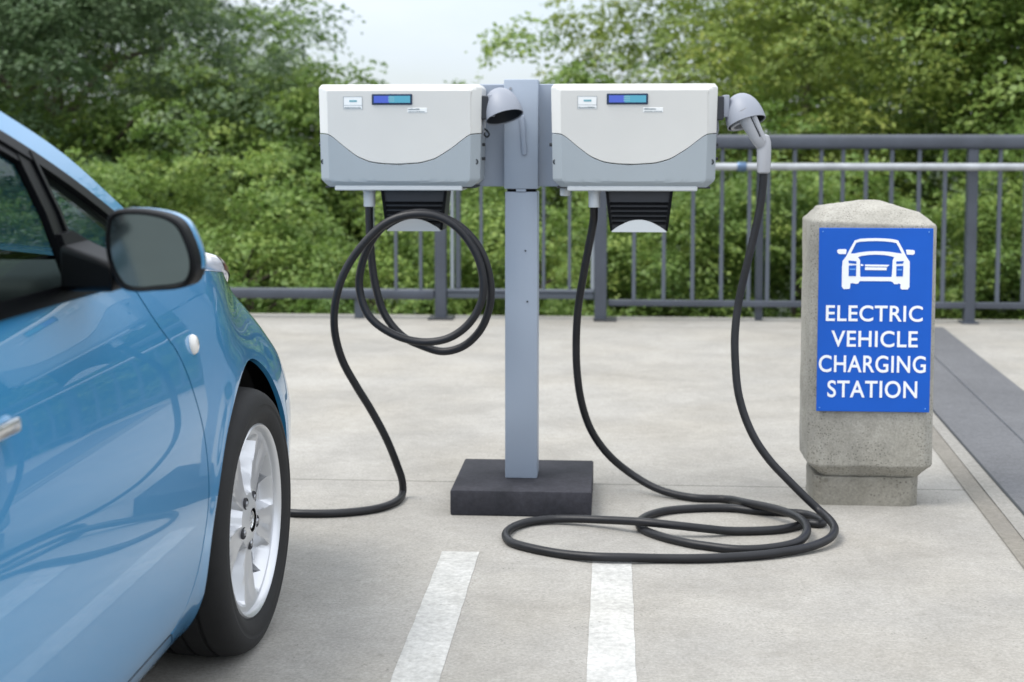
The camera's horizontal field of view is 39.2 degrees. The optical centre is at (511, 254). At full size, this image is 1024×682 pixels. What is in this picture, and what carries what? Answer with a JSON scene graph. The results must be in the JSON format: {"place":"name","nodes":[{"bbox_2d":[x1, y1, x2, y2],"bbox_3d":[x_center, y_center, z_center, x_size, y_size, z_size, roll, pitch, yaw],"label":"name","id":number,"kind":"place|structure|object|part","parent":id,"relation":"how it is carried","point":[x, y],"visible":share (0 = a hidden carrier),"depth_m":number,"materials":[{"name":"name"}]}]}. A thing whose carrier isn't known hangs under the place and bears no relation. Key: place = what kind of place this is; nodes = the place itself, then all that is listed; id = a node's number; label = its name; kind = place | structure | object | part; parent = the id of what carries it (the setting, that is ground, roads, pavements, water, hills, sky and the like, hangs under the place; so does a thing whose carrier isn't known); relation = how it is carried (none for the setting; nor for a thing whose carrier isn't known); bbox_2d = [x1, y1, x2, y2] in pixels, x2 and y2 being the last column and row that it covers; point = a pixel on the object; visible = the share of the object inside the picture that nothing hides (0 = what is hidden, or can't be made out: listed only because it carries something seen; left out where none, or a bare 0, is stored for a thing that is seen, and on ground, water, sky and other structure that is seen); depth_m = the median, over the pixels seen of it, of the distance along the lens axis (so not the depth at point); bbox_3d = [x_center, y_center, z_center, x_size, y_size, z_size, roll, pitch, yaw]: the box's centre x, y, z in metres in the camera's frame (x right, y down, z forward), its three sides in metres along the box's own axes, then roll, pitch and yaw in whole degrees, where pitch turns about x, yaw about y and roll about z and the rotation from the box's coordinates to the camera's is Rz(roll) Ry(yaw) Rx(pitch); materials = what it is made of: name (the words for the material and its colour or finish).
{"place":"outdoors","nodes":[
{"label":"outdoors","id":0,"kind":"place"},
{"bbox_2d":[0,149,1022,317],"bbox_3d":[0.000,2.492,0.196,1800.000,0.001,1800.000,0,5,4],"label":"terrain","id":1,"kind":"structure","parent":0,"point":[781,309],"depth_m":31.63,"materials":[{"name":"green plant"}]},
{"bbox_2d":[0,188,47,245],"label":"leafy shrub","id":2,"kind":"object","parent":1,"relation":"on","point":[10,216],"visible":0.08,"depth_m":11.82,"materials":[{"name":"green plant"}]},
{"bbox_2d":[0,2,93,192],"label":"broadleaf tree","id":3,"kind":"object","parent":1,"relation":"on","point":[32,71],"visible":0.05,"depth_m":16.77,"materials":[{"name":"green plant"}]},
{"bbox_2d":[0,0,258,240],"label":"broadleaf tree","id":4,"kind":"object","parent":1,"relation":"on","point":[29,87],"visible":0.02,"depth_m":19.85,"materials":[{"name":"green plant"}]},
{"bbox_2d":[20,98,273,308],"bbox_3d":[-3.083,0.153,12.212,2.160,2.987,2.367,-2,5,-27],"label":"leafy shrub","id":5,"kind":"object","parent":1,"relation":"on","point":[128,193],"visible":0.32,"depth_m":12.15,"materials":[{"name":"green plant"}]},
{"bbox_2d":[0,28,293,275],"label":"leafy shrub","id":6,"kind":"object","parent":1,"relation":"on","point":[111,119],"visible":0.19,"depth_m":13.98,"materials":[{"name":"green plant"}]},
{"bbox_2d":[0,0,362,269],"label":"broadleaf tree","id":7,"kind":"object","parent":1,"relation":"on","point":[115,20],"visible":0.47,"depth_m":13.82,"materials":[{"name":"green plant"}]},
{"bbox_2d":[42,0,330,284],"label":"broadleaf tree","id":8,"kind":"object","parent":1,"relation":"on","point":[197,58],"visible":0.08,"depth_m":18.38,"materials":[{"name":"green plant"}]},
{"bbox_2d":[150,58,391,313],"bbox_3d":[-2.377,-0.277,14.739,2.966,3.500,3.177,-2,5,-22],"label":"leafy shrub","id":9,"kind":"object","parent":1,"relation":"on","point":[326,202],"visible":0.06,"depth_m":13.95,"materials":[{"name":"green plant"}]},
{"bbox_2d":[143,0,408,313],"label":"broadleaf tree","id":10,"kind":"object","parent":1,"relation":"on","point":[297,155],"visible":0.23,"depth_m":13.73,"materials":[{"name":"green plant"}]},
{"bbox_2d":[195,137,366,313],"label":"leafy shrub","id":11,"kind":"object","parent":1,"relation":"on","point":[266,240],"visible":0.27,"depth_m":11.44,"materials":[{"name":"green plant"}]},
{"bbox_2d":[270,191,498,314],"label":"leafy shrub","id":12,"kind":"object","parent":1,"relation":"on","point":[407,258],"visible":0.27,"depth_m":11.21,"materials":[{"name":"green plant"}]},
{"bbox_2d":[306,78,504,314],"bbox_3d":[-0.977,-0.112,14.255,2.545,3.210,2.322,0,5,-3],"label":"leafy shrub","id":13,"kind":"object","parent":1,"relation":"on","point":[350,208],"visible":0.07,"depth_m":13.65,"materials":[{"name":"green plant"}]},
{"bbox_2d":[403,186,646,316],"bbox_3d":[0.210,0.275,11.999,2.351,2.775,2.518,-4,6,-45],"label":"leafy shrub","id":14,"kind":"object","parent":1,"relation":"on","point":[494,224],"visible":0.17,"depth_m":11.84,"materials":[{"name":"green plant"}]},
{"bbox_2d":[428,186,645,315],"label":"leafy shrub","id":15,"kind":"object","parent":1,"relation":"on","point":[555,204],"visible":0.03,"depth_m":14.07,"materials":[{"name":"green plant"}]},
{"bbox_2d":[402,11,718,316],"bbox_3d":[0.275,-0.466,14.331,3.609,3.976,3.369,0,5,5],"label":"leafy shrub","id":16,"kind":"object","parent":1,"relation":"on","point":[563,72],"visible":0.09,"depth_m":14.40,"materials":[{"name":"green plant"}]},
{"bbox_2d":[539,253,612,315],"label":"leafy shrub","id":17,"kind":"object","parent":1,"relation":"on","point":[562,270],"visible":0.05,"depth_m":10.21,"materials":[{"name":"green plant"}]},
{"bbox_2d":[552,149,799,317],"bbox_3d":[1.215,0.332,11.795,2.120,2.674,1.934,4,6,40],"label":"leafy shrub","id":18,"kind":"object","parent":1,"relation":"on","point":[648,278],"visible":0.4,"depth_m":11.28,"materials":[{"name":"green plant"}]},
{"bbox_2d":[557,28,829,317],"bbox_3d":[1.861,-0.376,14.192,3.001,3.786,2.738,2,5,28],"label":"leafy shrub","id":19,"kind":"object","parent":1,"relation":"on","point":[737,153],"visible":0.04,"depth_m":13.95,"materials":[{"name":"green plant"}]},
{"bbox_2d":[531,0,1023,316],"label":"broadleaf tree","id":20,"kind":"object","parent":1,"relation":"on","point":[806,80],"visible":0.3,"depth_m":13.40,"materials":[{"name":"green plant"}]},
{"bbox_2d":[651,99,927,317],"bbox_3d":[2.374,0.210,11.695,2.339,2.951,2.134,3,5,32],"label":"leafy shrub","id":21,"kind":"object","parent":1,"relation":"on","point":[807,188],"visible":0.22,"depth_m":11.57,"materials":[{"name":"green plant"}]},
{"bbox_2d":[658,0,989,313],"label":"broadleaf tree","id":22,"kind":"object","parent":1,"relation":"on","point":[750,64],"visible":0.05,"depth_m":19.27,"materials":[{"name":"green plant"}]},
{"bbox_2d":[777,0,1023,318],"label":"broadleaf tree","id":23,"kind":"object","parent":1,"relation":"on","point":[1013,10],"visible":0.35,"depth_m":13.12,"materials":[{"name":"green plant"}]},
{"bbox_2d":[798,3,1021,314],"bbox_3d":[7.857,-3.249,19.443,8.082,9.032,6.374,1,5,12],"label":"broadleaf tree","id":24,"kind":"object","parent":1,"relation":"on","point":[958,258],"visible":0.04,"depth_m":19.03,"materials":[{"name":"green plant"}]},
{"bbox_2d":[810,149,1023,319],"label":"leafy shrub","id":25,"kind":"object","parent":1,"relation":"on","point":[954,293],"visible":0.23,"depth_m":11.39,"materials":[{"name":"green plant"}]},
{"bbox_2d":[906,4,1023,182],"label":"broadleaf tree","id":26,"kind":"object","parent":1,"relation":"on","point":[1012,60],"visible":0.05,"depth_m":13.97,"materials":[{"name":"green plant"}]},
{"bbox_2d":[936,123,1023,319],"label":"leafy shrub","id":27,"kind":"object","parent":1,"relation":"on","point":[1009,252],"visible":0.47,"depth_m":11.33,"materials":[{"name":"green plant"}]},
{"bbox_2d":[4,0,1018,144],"label":"sky","id":28,"kind":"structure","parent":0,"point":[419,41],"materials":[{"name":"white"}]},
{"bbox_2d":[140,313,1023,681],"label":"parking deck","id":29,"kind":"structure","parent":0,"point":[928,587],"depth_m":4.41,"materials":[{"name":"concrete"}]},
{"bbox_2d":[0,111,290,681],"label":"parked car","id":30,"kind":"object","parent":29,"relation":"on","point":[145,439],"visible":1,"depth_m":2.50,"materials":[{"name":"blue paint"}]},
{"bbox_3d":[-0.927,-0.211,1.851,0.046,0.208,1.109,1,5,9],"label":"window frame","id":31,"kind":"part","parent":30,"relation":"part of","materials":[{"name":"black"}]},
{"bbox_3d":[-0.922,-0.103,1.567,0.149,0.420,2.612,1,5,6],"label":"window frame","id":32,"kind":"part","parent":30,"relation":"part of","materials":[{"name":"black plastic"}]},
{"bbox_3d":[-0.722,0.440,2.136,0.085,0.701,1.632,0,5,4],"label":"front door","id":33,"kind":"part","parent":30,"relation":"part of","materials":[{"name":"blue paint"}]},
{"bbox_2d":[230,287,434,317],"bbox_3d":[-4.414,0.313,10.038,7.800,0.200,0.100,0,5,4],"label":"guard rail","id":34,"kind":"object","parent":29,"relation":"on","point":[318,293],"visible":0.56,"depth_m":9.77,"materials":[{"name":"metal"}]},
{"bbox_2d":[390,551,478,681],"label":"parking line","id":35,"kind":"object","parent":29,"relation":"on","point":[423,655],"visible":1,"depth_m":3.60,"materials":[{"name":"paint"}]},
{"bbox_2d":[345,79,592,515],"bbox_3d":[0.028,0.123,4.792,1.190,1.402,0.465,0,5,4],"label":"charger pedestal","id":36,"kind":"object","parent":29,"relation":"on","point":[521,479],"visible":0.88,"depth_m":4.73,"materials":[{"name":"grey metal"}]},
{"bbox_2d":[319,84,522,230],"bbox_3d":[-0.290,-0.314,4.654,0.660,0.467,0.194,0,5,4],"label":"charging unit","id":37,"kind":"object","parent":36,"relation":"attached to","point":[374,138],"visible":1,"depth_m":4.57,"materials":[{"name":"white plastic"}]},
{"bbox_2d":[290,207,494,517],"bbox_3d":[-0.768,0.342,4.611,1.402,0.999,0.358,-1,5,-10],"label":"charging cable","id":38,"kind":"object","parent":37,"relation":"attached to","point":[365,248],"visible":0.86,"depth_m":4.59,"materials":[{"name":"black rubber"}]},
{"bbox_2d":[549,83,765,231],"bbox_3d":[0.462,-0.309,4.602,0.683,0.467,0.194,0,5,4],"label":"charging unit","id":39,"kind":"object","parent":36,"relation":"attached to","point":[638,154],"visible":0.99,"depth_m":4.52,"materials":[{"name":"white plastic"}]},
{"bbox_2d":[501,107,838,562],"bbox_3d":[0.511,0.201,4.374,0.933,1.314,0.855,2,5,28],"label":"charging cable","id":40,"kind":"object","parent":39,"relation":"attached to","point":[821,517],"visible":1,"depth_m":4.50,"materials":[{"name":"black rubber"}]},
{"bbox_2d":[371,186,615,321],"bbox_3d":[-0.126,-0.184,9.698,1.663,1.245,0.180,0,5,4],"label":"metal railing","id":41,"kind":"object","parent":29,"relation":"on","point":[597,292],"visible":0.41,"depth_m":9.68,"materials":[{"name":"metal"}]},
{"bbox_2d":[587,561,636,681],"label":"parking line","id":42,"kind":"object","parent":29,"relation":"on","point":[611,649],"visible":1,"depth_m":3.57,"materials":[{"name":"paint"}]},
{"bbox_2d":[608,135,1023,323],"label":"metal railing","id":43,"kind":"object","parent":29,"relation":"on","point":[972,166],"visible":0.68,"depth_m":9.47,"materials":[{"name":"metal"}]},
{"bbox_2d":[799,199,936,505],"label":"concrete pillar","id":44,"kind":"structure","parent":29,"relation":"on","point":[869,458],"depth_m":4.72,"materials":[{"name":"grey concrete"}]},
{"bbox_2d":[816,228,932,411],"bbox_3d":[1.178,0.213,4.673,0.364,0.601,0.007,0,5,4],"label":"charging sign","id":45,"kind":"object","parent":44,"relation":"attached to","point":[874,319],"visible":1,"depth_m":4.67,"materials":[{"name":"blue metal"}]},
{"bbox_2d":[932,427,1023,566],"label":"gutter","id":46,"kind":"object","parent":29,"relation":"on","point":[1002,527],"visible":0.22,"depth_m":4.82,"materials":[{"name":"concrete"}]},
{"bbox_2d":[933,327,1023,510],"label":"asphalt drive","id":47,"kind":"structure","parent":29,"relation":"on","point":[993,443],"depth_m":6.46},
{"bbox_2d":[934,356,1023,441],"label":"drive joint","id":48,"kind":"object","parent":47,"relation":"on","point":[982,402],"visible":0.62,"depth_m":6.60,"materials":[{"name":"stone"}]},
{"bbox_2d":[933,412,1023,538],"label":"kerb strip","id":49,"kind":"object","parent":29,"relation":"on","point":[1011,511],"visible":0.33,"depth_m":5.10,"materials":[{"name":"concrete"}]},
{"bbox_2d":[933,410,1023,514],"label":"kerb joint","id":50,"kind":"object","parent":49,"relation":"on","point":[988,473],"visible":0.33,"depth_m":5.29,"materials":[{"name":"black concrete"}]}
]}

